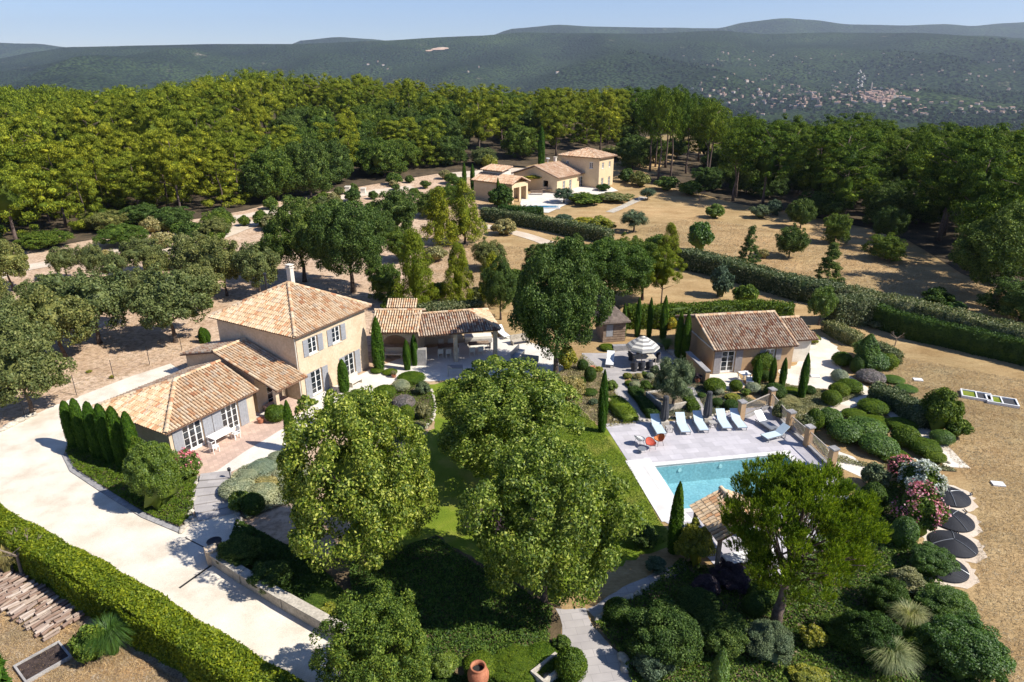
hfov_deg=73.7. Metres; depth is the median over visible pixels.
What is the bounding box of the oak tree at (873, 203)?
[858,184,922,224]
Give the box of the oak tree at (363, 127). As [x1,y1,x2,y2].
[351,119,379,142]
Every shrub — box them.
[67,624,106,663]
[122,439,183,509]
[125,436,140,455]
[139,216,161,232]
[150,231,175,247]
[158,218,175,231]
[169,222,181,233]
[178,221,204,240]
[178,459,202,478]
[195,232,205,241]
[207,231,225,240]
[211,207,229,212]
[215,532,262,566]
[217,477,254,500]
[228,490,247,511]
[237,215,250,225]
[237,469,257,479]
[240,491,265,516]
[246,482,278,502]
[246,560,292,594]
[247,457,276,473]
[252,209,266,222]
[254,475,278,484]
[260,213,275,226]
[262,197,278,207]
[264,404,282,423]
[268,451,279,460]
[303,199,313,205]
[303,585,342,608]
[307,398,318,404]
[309,196,317,203]
[314,195,326,203]
[316,192,328,199]
[320,601,339,618]
[326,197,342,201]
[327,192,340,198]
[333,186,344,194]
[343,187,360,199]
[343,389,374,404]
[349,183,358,189]
[359,399,383,414]
[368,190,378,197]
[370,367,383,373]
[374,384,396,397]
[382,368,397,375]
[385,172,402,182]
[389,180,397,185]
[391,184,399,189]
[391,379,409,391]
[391,394,415,407]
[397,371,425,384]
[400,404,414,423]
[404,175,413,181]
[410,188,419,192]
[414,380,430,393]
[414,421,425,429]
[415,402,431,418]
[419,180,431,187]
[431,651,458,677]
[438,170,449,178]
[444,173,457,182]
[449,177,463,184]
[462,508,507,532]
[463,650,495,677]
[490,643,543,681]
[527,641,558,674]
[552,634,570,650]
[554,645,587,681]
[558,345,577,369]
[559,375,586,400]
[577,359,588,369]
[584,366,596,382]
[584,388,597,395]
[589,398,597,404]
[595,366,603,371]
[599,343,612,350]
[603,596,631,625]
[608,379,618,389]
[623,372,631,377]
[625,595,703,671]
[627,522,659,548]
[629,381,639,386]
[631,650,675,681]
[633,373,642,378]
[640,380,652,388]
[645,555,666,574]
[646,372,653,378]
[649,365,659,372]
[668,317,676,328]
[674,517,716,566]
[676,585,720,617]
[690,573,720,595]
[693,607,750,658]
[697,392,705,397]
[703,377,726,391]
[708,557,751,594]
[712,397,722,406]
[713,387,724,394]
[723,399,737,409]
[724,393,739,399]
[729,379,742,391]
[741,388,750,395]
[741,593,765,618]
[744,382,761,392]
[744,618,794,666]
[745,579,778,609]
[751,351,773,369]
[761,370,769,381]
[763,382,787,398]
[772,400,787,417]
[775,393,802,406]
[785,387,797,395]
[787,662,830,681]
[795,414,815,432]
[797,623,827,647]
[806,385,815,393]
[807,408,824,430]
[811,334,821,342]
[819,612,857,652]
[821,389,842,406]
[821,407,843,427]
[826,418,863,445]
[828,382,850,396]
[830,369,848,381]
[831,351,852,366]
[835,610,902,666]
[837,378,863,393]
[841,408,867,417]
[847,416,889,435]
[849,356,864,373]
[852,339,862,352]
[854,333,880,368]
[854,351,889,371]
[856,368,886,383]
[857,398,891,414]
[857,481,888,513]
[858,432,900,456]
[860,461,891,487]
[860,574,910,618]
[867,414,888,426]
[869,321,881,328]
[876,450,910,461]
[883,353,899,369]
[885,374,905,383]
[886,417,918,430]
[887,515,920,551]
[888,566,926,594]
[889,424,921,448]
[896,384,918,392]
[901,622,942,665]
[908,437,942,456]
[909,541,960,576]
[914,583,980,618]
[919,386,965,429]
[919,612,1016,681]
[921,450,947,463]
[929,429,955,445]
[945,418,974,436]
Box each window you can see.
[308,335,319,356]
[331,325,341,345]
[606,324,612,336]
[766,349,774,356]
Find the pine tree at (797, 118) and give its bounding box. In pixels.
[771,113,810,165]
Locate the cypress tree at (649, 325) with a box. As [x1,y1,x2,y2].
[646,297,653,336]
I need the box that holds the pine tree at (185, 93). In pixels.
[161,81,205,125]
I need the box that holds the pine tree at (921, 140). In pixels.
[902,127,985,187]
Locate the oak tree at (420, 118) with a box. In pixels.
[413,112,441,130]
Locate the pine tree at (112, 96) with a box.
[101,87,123,121]
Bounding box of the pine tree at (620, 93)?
[606,88,635,134]
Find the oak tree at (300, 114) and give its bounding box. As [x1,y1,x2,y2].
[276,107,312,123]
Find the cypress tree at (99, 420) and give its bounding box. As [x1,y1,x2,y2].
[93,403,114,464]
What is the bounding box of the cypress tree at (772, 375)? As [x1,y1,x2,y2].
[768,357,776,383]
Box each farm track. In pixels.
[2,209,275,278]
[162,185,413,254]
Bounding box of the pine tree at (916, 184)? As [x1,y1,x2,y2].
[901,133,1010,234]
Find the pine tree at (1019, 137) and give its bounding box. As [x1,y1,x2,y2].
[931,129,1023,199]
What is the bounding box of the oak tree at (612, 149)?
[601,145,625,156]
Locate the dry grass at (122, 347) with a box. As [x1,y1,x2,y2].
[2,271,246,415]
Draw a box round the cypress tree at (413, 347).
[410,334,417,365]
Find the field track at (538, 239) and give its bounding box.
[487,224,552,243]
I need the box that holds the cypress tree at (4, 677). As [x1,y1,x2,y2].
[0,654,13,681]
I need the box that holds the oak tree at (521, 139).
[500,123,538,157]
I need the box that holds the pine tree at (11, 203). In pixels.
[0,142,65,249]
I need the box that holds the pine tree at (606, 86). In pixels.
[598,85,620,108]
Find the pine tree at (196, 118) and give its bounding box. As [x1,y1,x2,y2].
[171,98,224,175]
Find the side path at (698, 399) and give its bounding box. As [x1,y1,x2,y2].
[689,387,703,414]
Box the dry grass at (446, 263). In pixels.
[407,243,525,307]
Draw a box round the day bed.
[464,332,491,343]
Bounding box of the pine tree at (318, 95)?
[308,79,348,112]
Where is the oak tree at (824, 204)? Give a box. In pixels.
[795,189,854,217]
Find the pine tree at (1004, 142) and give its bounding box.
[967,133,1019,154]
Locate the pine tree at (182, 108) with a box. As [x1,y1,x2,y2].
[178,104,212,157]
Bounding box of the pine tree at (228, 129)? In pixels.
[213,117,244,159]
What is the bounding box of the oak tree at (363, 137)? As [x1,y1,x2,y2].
[351,130,372,144]
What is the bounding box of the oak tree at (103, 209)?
[78,208,124,227]
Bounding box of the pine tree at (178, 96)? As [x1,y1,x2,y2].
[147,81,191,120]
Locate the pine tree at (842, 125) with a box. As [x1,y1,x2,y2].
[826,119,883,163]
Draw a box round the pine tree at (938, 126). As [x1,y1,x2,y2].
[925,123,946,134]
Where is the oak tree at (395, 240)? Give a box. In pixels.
[383,226,424,257]
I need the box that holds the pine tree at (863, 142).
[825,138,867,146]
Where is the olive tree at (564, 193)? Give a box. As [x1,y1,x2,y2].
[553,187,573,202]
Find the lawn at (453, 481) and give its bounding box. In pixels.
[331,379,668,603]
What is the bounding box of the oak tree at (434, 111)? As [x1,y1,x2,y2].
[421,105,453,124]
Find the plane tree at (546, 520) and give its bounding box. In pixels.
[455,420,648,608]
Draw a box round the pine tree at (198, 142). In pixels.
[183,129,236,197]
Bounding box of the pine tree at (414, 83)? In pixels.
[397,79,428,105]
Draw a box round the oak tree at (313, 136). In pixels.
[299,131,327,143]
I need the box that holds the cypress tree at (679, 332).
[674,310,683,357]
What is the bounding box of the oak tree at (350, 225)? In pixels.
[301,199,387,292]
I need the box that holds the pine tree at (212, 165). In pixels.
[192,153,252,206]
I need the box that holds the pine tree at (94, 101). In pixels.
[60,89,109,156]
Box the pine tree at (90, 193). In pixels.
[57,158,114,229]
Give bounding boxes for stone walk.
[556,608,631,681]
[587,561,686,616]
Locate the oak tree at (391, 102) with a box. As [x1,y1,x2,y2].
[382,97,401,112]
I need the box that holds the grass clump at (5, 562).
[0,545,17,572]
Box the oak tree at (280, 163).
[245,140,308,199]
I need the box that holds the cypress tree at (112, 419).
[105,405,125,468]
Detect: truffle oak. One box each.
[0,239,29,290]
[0,276,15,303]
[0,291,27,314]
[0,300,58,353]
[0,337,77,413]
[12,284,95,358]
[13,273,55,299]
[28,264,132,343]
[44,245,77,275]
[69,241,103,275]
[97,248,127,273]
[118,236,167,269]
[123,262,214,342]
[126,267,161,288]
[142,254,171,273]
[158,230,211,271]
[169,262,225,309]
[192,234,239,295]
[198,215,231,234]
[230,241,280,292]
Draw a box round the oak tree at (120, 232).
[92,223,148,243]
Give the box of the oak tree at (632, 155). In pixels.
[616,144,649,168]
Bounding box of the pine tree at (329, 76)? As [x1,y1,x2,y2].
[319,72,331,91]
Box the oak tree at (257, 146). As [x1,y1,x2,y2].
[253,133,295,150]
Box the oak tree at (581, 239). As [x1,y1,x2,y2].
[545,232,596,280]
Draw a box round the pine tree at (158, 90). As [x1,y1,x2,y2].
[137,88,169,113]
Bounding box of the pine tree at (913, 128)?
[910,125,945,134]
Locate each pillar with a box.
[203,543,217,565]
[360,187,365,192]
[738,399,747,420]
[766,387,777,405]
[785,409,796,431]
[803,424,815,447]
[826,445,840,467]
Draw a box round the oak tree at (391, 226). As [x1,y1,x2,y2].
[368,204,395,236]
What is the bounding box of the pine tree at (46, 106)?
[30,91,72,124]
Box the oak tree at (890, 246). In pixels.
[860,232,908,261]
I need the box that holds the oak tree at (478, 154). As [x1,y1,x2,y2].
[469,146,497,164]
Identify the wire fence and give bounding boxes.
[19,333,181,414]
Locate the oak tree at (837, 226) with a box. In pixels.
[820,213,852,243]
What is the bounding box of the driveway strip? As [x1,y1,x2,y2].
[78,363,175,401]
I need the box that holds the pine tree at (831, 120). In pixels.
[827,117,845,131]
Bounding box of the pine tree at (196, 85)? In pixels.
[175,78,212,123]
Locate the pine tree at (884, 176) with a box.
[824,142,899,207]
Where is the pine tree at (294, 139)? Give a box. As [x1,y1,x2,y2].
[270,133,301,154]
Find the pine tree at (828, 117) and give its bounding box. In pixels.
[814,113,850,132]
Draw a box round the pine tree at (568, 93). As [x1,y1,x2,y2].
[554,87,575,116]
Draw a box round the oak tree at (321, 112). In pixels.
[305,105,334,122]
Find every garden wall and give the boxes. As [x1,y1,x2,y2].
[612,343,663,350]
[686,351,710,381]
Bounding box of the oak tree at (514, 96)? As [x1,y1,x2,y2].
[503,92,524,103]
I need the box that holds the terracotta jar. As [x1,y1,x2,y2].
[467,659,488,681]
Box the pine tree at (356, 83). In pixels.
[351,73,369,104]
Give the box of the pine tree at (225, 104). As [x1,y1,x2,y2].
[192,76,249,126]
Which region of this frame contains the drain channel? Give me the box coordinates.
[179,566,210,587]
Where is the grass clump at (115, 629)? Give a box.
[74,610,136,662]
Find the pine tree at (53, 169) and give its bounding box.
[17,134,90,227]
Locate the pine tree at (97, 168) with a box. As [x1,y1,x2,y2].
[74,155,124,204]
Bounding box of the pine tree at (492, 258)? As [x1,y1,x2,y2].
[478,250,505,306]
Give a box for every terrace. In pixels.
[214,336,565,471]
[520,186,617,212]
[582,349,678,373]
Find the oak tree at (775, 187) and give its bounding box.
[750,173,789,197]
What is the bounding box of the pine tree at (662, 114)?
[645,84,688,179]
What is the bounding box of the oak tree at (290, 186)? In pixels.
[271,169,304,197]
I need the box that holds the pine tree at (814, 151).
[793,123,843,197]
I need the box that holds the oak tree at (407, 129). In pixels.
[386,115,422,142]
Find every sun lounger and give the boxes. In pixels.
[497,324,509,336]
[605,350,614,367]
[650,413,666,435]
[675,412,690,434]
[692,410,708,432]
[715,408,732,430]
[729,408,747,430]
[754,410,777,431]
[760,422,789,442]
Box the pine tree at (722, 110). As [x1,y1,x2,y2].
[691,99,734,166]
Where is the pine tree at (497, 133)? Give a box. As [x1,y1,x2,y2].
[492,109,519,138]
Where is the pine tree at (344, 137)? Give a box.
[313,113,361,161]
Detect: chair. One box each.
[207,441,219,453]
[231,425,240,439]
[437,349,443,357]
[445,349,451,357]
[468,347,474,355]
[477,346,483,355]
[485,342,490,352]
[628,351,633,360]
[630,363,637,371]
[634,435,644,441]
[638,362,645,371]
[645,437,655,450]
[646,361,652,370]
[654,352,660,362]
[654,433,664,446]
[746,371,753,383]
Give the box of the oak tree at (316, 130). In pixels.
[311,128,336,141]
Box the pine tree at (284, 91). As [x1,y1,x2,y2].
[271,69,304,113]
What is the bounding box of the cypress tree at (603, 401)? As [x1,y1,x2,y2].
[597,369,608,432]
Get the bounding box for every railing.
[744,393,770,418]
[769,394,786,423]
[789,417,805,443]
[807,432,828,465]
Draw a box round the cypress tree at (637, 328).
[634,297,641,336]
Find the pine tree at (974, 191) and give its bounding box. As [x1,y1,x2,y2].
[939,135,1023,224]
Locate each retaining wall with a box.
[209,550,246,583]
[238,569,286,609]
[279,592,347,637]
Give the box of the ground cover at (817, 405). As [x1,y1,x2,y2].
[759,382,955,470]
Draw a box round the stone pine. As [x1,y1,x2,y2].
[716,450,894,626]
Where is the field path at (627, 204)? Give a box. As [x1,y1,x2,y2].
[606,196,646,212]
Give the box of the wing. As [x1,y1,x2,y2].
[92,359,258,450]
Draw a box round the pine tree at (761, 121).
[721,117,770,161]
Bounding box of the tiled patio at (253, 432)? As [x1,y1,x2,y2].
[195,416,283,474]
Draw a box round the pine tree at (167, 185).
[142,132,197,193]
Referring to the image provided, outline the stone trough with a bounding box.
[530,652,557,681]
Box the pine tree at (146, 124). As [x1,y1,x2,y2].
[114,89,184,169]
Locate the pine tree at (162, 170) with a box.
[145,139,171,188]
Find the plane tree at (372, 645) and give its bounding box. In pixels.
[308,578,431,681]
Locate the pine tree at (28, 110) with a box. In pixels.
[27,106,68,132]
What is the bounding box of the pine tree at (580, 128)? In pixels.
[567,106,601,143]
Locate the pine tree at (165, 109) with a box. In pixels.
[154,104,196,168]
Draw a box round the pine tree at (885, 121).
[872,119,889,127]
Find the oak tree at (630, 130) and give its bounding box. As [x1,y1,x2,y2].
[615,124,640,137]
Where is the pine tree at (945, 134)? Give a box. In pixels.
[911,131,958,176]
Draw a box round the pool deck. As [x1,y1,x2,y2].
[606,407,847,579]
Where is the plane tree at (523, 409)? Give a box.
[434,354,586,478]
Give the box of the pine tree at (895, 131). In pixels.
[889,127,913,140]
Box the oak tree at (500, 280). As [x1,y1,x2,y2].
[478,254,518,319]
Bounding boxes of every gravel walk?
[800,392,867,414]
[848,376,969,467]
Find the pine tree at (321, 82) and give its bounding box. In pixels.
[317,73,330,102]
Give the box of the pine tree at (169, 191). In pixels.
[133,130,193,206]
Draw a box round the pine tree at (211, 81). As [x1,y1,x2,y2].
[200,77,235,102]
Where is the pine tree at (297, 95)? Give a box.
[279,79,302,110]
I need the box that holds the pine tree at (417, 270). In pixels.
[391,226,439,303]
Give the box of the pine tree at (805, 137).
[771,122,822,168]
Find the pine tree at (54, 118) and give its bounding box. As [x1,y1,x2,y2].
[24,102,86,158]
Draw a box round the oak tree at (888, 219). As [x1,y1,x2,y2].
[872,205,911,236]
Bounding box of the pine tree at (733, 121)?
[711,113,746,145]
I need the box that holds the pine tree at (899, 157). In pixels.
[876,132,924,182]
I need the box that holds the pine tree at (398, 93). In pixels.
[392,84,407,102]
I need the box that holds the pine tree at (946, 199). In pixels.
[906,125,997,240]
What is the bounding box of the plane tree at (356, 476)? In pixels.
[275,385,441,572]
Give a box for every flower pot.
[206,536,221,545]
[257,417,263,423]
[390,370,396,377]
[695,373,701,382]
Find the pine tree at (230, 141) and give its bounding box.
[212,136,251,195]
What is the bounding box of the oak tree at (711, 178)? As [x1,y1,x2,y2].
[690,167,727,190]
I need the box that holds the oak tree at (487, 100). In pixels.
[479,96,503,107]
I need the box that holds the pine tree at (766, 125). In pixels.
[752,123,773,146]
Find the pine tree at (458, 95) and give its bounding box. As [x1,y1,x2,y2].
[453,85,469,102]
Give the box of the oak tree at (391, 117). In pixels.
[376,114,398,132]
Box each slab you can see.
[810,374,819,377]
[990,481,1005,486]
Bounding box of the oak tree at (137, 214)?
[115,202,161,225]
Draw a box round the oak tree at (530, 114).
[517,109,551,141]
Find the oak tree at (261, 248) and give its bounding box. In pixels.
[245,241,276,263]
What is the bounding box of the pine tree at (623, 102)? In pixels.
[606,90,632,124]
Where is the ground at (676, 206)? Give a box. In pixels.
[0,110,1023,681]
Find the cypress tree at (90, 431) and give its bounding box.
[82,401,102,460]
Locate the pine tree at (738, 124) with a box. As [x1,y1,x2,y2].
[719,114,751,143]
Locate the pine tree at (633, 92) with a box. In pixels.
[624,87,641,95]
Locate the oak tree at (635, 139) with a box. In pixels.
[616,133,645,148]
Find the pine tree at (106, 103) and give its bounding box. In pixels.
[88,95,142,173]
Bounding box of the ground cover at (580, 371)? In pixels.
[558,354,632,426]
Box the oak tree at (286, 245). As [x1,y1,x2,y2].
[259,195,326,282]
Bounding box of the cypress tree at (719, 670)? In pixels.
[708,646,729,681]
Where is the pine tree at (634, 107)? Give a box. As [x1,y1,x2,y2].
[619,97,642,126]
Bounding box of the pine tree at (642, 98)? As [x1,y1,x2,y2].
[635,87,672,171]
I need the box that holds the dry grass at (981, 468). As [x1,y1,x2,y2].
[881,357,1023,681]
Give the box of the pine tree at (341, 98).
[320,76,361,118]
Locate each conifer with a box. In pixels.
[737,225,761,264]
[814,242,845,281]
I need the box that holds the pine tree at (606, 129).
[585,115,621,138]
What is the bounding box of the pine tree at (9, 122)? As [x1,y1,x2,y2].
[0,117,40,155]
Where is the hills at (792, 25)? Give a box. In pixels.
[0,18,1023,57]
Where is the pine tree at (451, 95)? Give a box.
[436,82,468,102]
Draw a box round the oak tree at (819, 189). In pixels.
[808,168,836,192]
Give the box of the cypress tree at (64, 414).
[59,400,76,446]
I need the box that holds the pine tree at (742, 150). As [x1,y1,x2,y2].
[718,127,770,200]
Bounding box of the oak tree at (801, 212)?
[785,198,817,227]
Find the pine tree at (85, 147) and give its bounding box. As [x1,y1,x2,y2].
[77,133,124,210]
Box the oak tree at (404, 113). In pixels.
[397,104,424,117]
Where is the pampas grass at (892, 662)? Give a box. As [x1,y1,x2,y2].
[860,634,922,681]
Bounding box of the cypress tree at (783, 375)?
[779,357,787,385]
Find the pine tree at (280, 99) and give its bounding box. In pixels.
[246,74,287,133]
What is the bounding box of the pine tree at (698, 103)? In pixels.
[679,92,707,173]
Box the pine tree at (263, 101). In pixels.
[237,72,283,133]
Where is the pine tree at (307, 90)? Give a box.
[295,73,326,107]
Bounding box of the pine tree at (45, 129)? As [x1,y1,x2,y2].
[20,115,71,177]
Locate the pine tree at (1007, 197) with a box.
[949,155,1023,279]
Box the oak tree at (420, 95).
[404,92,429,103]
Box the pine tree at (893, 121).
[870,119,897,130]
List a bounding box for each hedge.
[0,502,306,681]
[416,299,484,311]
[478,207,614,240]
[497,203,543,215]
[626,297,795,329]
[674,247,846,303]
[820,319,864,345]
[837,283,1023,338]
[866,380,929,428]
[870,302,1023,365]
[878,340,904,364]
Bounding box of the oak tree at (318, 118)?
[306,114,336,132]
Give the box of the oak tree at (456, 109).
[450,102,474,125]
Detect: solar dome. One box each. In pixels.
[928,530,977,557]
[932,560,969,582]
[938,508,974,531]
[940,486,972,507]
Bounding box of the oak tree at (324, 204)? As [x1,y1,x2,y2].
[310,200,339,213]
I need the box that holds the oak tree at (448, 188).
[435,183,460,202]
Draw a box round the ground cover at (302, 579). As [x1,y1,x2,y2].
[229,518,352,619]
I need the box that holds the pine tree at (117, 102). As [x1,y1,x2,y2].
[104,87,156,131]
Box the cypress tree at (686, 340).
[681,311,691,359]
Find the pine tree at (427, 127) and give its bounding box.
[413,118,453,166]
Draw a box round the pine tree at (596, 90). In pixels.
[590,87,605,105]
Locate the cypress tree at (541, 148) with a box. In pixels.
[537,125,544,163]
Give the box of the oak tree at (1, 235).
[0,225,6,239]
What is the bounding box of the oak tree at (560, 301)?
[507,236,615,374]
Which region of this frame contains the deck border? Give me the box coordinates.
[626,458,691,521]
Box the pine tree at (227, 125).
[209,111,260,169]
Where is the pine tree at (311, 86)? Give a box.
[294,78,319,106]
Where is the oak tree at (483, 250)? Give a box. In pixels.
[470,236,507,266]
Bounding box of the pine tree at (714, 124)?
[688,99,733,186]
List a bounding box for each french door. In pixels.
[182,419,204,450]
[220,402,239,428]
[266,386,272,401]
[310,368,322,395]
[345,352,354,374]
[579,176,581,186]
[719,351,734,373]
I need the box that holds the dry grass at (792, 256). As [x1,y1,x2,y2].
[636,216,1002,318]
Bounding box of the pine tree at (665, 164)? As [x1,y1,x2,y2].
[648,104,684,167]
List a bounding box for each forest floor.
[0,111,649,251]
[649,143,1023,291]
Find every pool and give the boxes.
[526,204,559,208]
[643,450,822,512]
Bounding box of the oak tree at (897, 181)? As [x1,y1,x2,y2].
[879,176,913,197]
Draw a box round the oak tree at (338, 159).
[318,137,354,184]
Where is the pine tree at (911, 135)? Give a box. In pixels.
[908,131,936,151]
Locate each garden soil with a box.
[233,462,310,519]
[361,383,432,444]
[545,355,621,423]
[594,483,983,681]
[631,374,764,419]
[758,383,956,471]
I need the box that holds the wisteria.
[523,175,541,178]
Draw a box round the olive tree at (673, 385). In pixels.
[653,355,695,408]
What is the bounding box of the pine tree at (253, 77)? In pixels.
[244,72,269,99]
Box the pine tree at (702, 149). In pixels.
[682,124,726,166]
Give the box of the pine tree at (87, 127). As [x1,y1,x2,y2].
[64,99,117,178]
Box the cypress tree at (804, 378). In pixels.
[798,353,810,397]
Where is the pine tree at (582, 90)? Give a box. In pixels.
[578,89,587,110]
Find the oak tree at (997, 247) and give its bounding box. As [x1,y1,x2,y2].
[948,200,1023,299]
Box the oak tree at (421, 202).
[414,189,443,214]
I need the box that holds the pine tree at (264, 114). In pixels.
[249,106,276,152]
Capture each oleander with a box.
[175,447,200,472]
[887,454,913,478]
[888,478,951,535]
[897,458,949,497]
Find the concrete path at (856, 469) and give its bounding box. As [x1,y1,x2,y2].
[826,450,864,476]
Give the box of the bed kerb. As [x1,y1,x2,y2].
[62,454,178,532]
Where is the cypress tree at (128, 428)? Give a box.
[120,411,137,456]
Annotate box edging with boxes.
[627,385,659,418]
[682,391,700,411]
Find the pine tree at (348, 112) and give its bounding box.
[334,107,361,165]
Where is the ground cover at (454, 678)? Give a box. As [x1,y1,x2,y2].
[398,642,562,681]
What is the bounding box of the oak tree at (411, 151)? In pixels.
[385,135,422,165]
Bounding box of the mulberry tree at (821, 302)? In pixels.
[807,284,838,325]
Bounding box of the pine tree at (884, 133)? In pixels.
[824,122,895,200]
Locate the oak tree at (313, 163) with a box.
[284,134,335,196]
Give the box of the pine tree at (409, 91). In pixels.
[397,78,418,116]
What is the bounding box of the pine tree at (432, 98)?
[415,92,448,114]
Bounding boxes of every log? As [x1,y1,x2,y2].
[0,599,15,611]
[0,601,17,610]
[2,581,18,590]
[5,589,23,597]
[7,573,24,583]
[7,583,23,592]
[7,599,26,609]
[9,604,24,614]
[10,607,27,619]
[13,575,28,582]
[13,604,29,614]
[14,578,26,586]
[16,589,30,598]
[19,581,33,590]
[20,593,29,600]
[20,609,35,619]
[21,583,37,592]
[22,611,34,620]
[24,597,38,604]
[25,619,39,628]
[26,602,36,610]
[29,584,45,594]
[29,588,46,597]
[29,615,41,622]
[31,619,43,628]
[32,590,48,598]
[34,602,46,610]
[34,604,49,615]
[34,624,49,633]
[35,621,50,630]
[36,606,52,615]
[37,592,54,602]
[38,611,51,619]
[41,623,56,635]
[42,631,59,641]
[43,627,59,638]
[44,610,62,621]
[45,613,62,622]
[46,596,58,604]
[50,600,68,612]
[51,598,65,606]
[53,612,70,622]
[55,615,69,623]
[60,603,70,609]
[60,606,74,616]
[61,618,72,627]
[65,610,80,621]
[73,610,84,617]
[73,613,84,621]
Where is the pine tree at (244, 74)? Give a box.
[234,69,270,98]
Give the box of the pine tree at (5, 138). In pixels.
[0,124,27,192]
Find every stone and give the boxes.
[7,421,16,426]
[17,417,25,422]
[594,614,601,622]
[617,652,627,662]
[620,661,631,672]
[622,657,631,664]
[641,584,649,592]
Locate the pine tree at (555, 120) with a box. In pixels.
[537,89,579,155]
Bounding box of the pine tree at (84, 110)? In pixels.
[65,104,117,172]
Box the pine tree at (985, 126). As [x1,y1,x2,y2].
[941,125,986,141]
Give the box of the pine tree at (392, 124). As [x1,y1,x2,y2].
[368,119,406,144]
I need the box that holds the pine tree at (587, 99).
[580,91,600,129]
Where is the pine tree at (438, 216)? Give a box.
[419,186,458,246]
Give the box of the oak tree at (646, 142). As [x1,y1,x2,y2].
[641,136,673,163]
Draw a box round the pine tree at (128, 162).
[99,158,175,210]
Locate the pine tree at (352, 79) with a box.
[344,73,368,101]
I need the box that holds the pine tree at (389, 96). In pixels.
[372,77,395,100]
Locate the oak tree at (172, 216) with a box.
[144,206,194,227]
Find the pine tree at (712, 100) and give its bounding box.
[684,97,717,161]
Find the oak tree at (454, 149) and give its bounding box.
[431,135,468,165]
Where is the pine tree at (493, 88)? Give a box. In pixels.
[484,83,510,94]
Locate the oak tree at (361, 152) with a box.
[347,138,377,173]
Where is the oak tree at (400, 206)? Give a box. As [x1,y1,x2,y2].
[371,186,418,231]
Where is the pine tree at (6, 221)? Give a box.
[0,161,38,234]
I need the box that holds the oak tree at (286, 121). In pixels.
[266,112,307,132]
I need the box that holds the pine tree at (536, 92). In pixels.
[533,88,544,97]
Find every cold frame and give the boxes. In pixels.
[960,388,992,401]
[985,394,1019,408]
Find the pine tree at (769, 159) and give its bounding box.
[721,120,809,204]
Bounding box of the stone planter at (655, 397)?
[645,390,687,410]
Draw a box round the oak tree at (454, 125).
[440,114,473,140]
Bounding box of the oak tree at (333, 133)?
[325,127,353,146]
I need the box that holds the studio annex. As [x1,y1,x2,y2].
[779,315,818,361]
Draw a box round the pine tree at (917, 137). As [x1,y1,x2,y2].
[907,126,930,177]
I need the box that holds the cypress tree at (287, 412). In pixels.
[283,400,292,447]
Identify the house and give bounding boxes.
[207,263,371,399]
[471,164,530,203]
[511,157,584,192]
[558,147,616,187]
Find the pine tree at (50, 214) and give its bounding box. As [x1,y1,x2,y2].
[24,151,68,223]
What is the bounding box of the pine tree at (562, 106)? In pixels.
[538,87,575,145]
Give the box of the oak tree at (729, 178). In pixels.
[723,161,746,187]
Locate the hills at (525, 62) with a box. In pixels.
[0,31,1023,125]
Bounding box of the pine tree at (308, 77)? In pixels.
[301,73,318,93]
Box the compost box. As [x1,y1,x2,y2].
[13,640,72,681]
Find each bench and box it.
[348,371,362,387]
[384,347,402,357]
[510,333,529,345]
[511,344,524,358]
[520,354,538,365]
[530,190,541,192]
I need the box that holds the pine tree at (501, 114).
[481,86,526,147]
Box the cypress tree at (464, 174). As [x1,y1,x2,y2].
[462,163,466,181]
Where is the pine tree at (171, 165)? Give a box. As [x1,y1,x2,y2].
[135,117,207,207]
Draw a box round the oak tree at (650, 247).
[626,241,671,300]
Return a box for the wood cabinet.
[417,347,426,365]
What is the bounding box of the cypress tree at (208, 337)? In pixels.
[205,329,210,342]
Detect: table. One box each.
[206,426,235,448]
[437,343,458,353]
[447,364,462,376]
[468,340,489,347]
[632,354,656,364]
[638,446,646,453]
[665,425,673,432]
[708,420,716,428]
[737,370,751,382]
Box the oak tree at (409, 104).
[393,101,426,114]
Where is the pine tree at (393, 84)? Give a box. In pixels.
[384,80,400,97]
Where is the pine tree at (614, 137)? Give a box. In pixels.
[597,93,622,144]
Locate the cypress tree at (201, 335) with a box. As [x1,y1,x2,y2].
[197,327,206,343]
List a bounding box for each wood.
[0,67,303,122]
[930,122,1023,143]
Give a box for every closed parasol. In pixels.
[660,395,669,427]
[702,391,712,424]
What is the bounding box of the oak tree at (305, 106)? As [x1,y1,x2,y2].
[294,103,317,110]
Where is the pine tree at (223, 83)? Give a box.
[203,74,243,128]
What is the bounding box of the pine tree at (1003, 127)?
[987,122,1013,147]
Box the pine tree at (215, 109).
[203,104,235,136]
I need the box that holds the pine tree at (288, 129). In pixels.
[269,124,301,146]
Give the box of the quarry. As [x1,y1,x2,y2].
[431,47,447,49]
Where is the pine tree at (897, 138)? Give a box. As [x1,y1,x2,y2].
[867,136,902,190]
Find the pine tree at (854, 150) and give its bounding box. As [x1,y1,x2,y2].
[796,120,889,191]
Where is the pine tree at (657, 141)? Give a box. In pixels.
[645,92,667,166]
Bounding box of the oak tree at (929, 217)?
[910,194,945,224]
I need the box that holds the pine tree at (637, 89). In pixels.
[622,86,647,119]
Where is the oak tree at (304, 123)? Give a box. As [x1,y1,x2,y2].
[267,117,308,131]
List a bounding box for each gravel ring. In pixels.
[918,558,978,588]
[922,527,986,562]
[938,506,981,536]
[947,485,977,511]
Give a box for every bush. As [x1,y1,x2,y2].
[380,292,402,307]
[423,246,447,260]
[423,282,443,299]
[466,287,485,300]
[481,154,497,165]
[487,184,513,205]
[490,218,516,234]
[512,269,523,285]
[555,214,573,219]
[569,192,603,203]
[573,217,592,223]
[586,215,616,227]
[595,183,610,190]
[598,192,634,200]
[618,168,633,181]
[629,170,650,186]
[644,234,673,256]
[653,176,680,189]
[677,180,703,194]
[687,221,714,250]
[705,204,724,217]
[710,263,734,296]
[732,284,759,301]
[748,204,772,217]
[758,248,769,258]
[767,199,783,215]
[921,286,955,305]
[944,301,968,309]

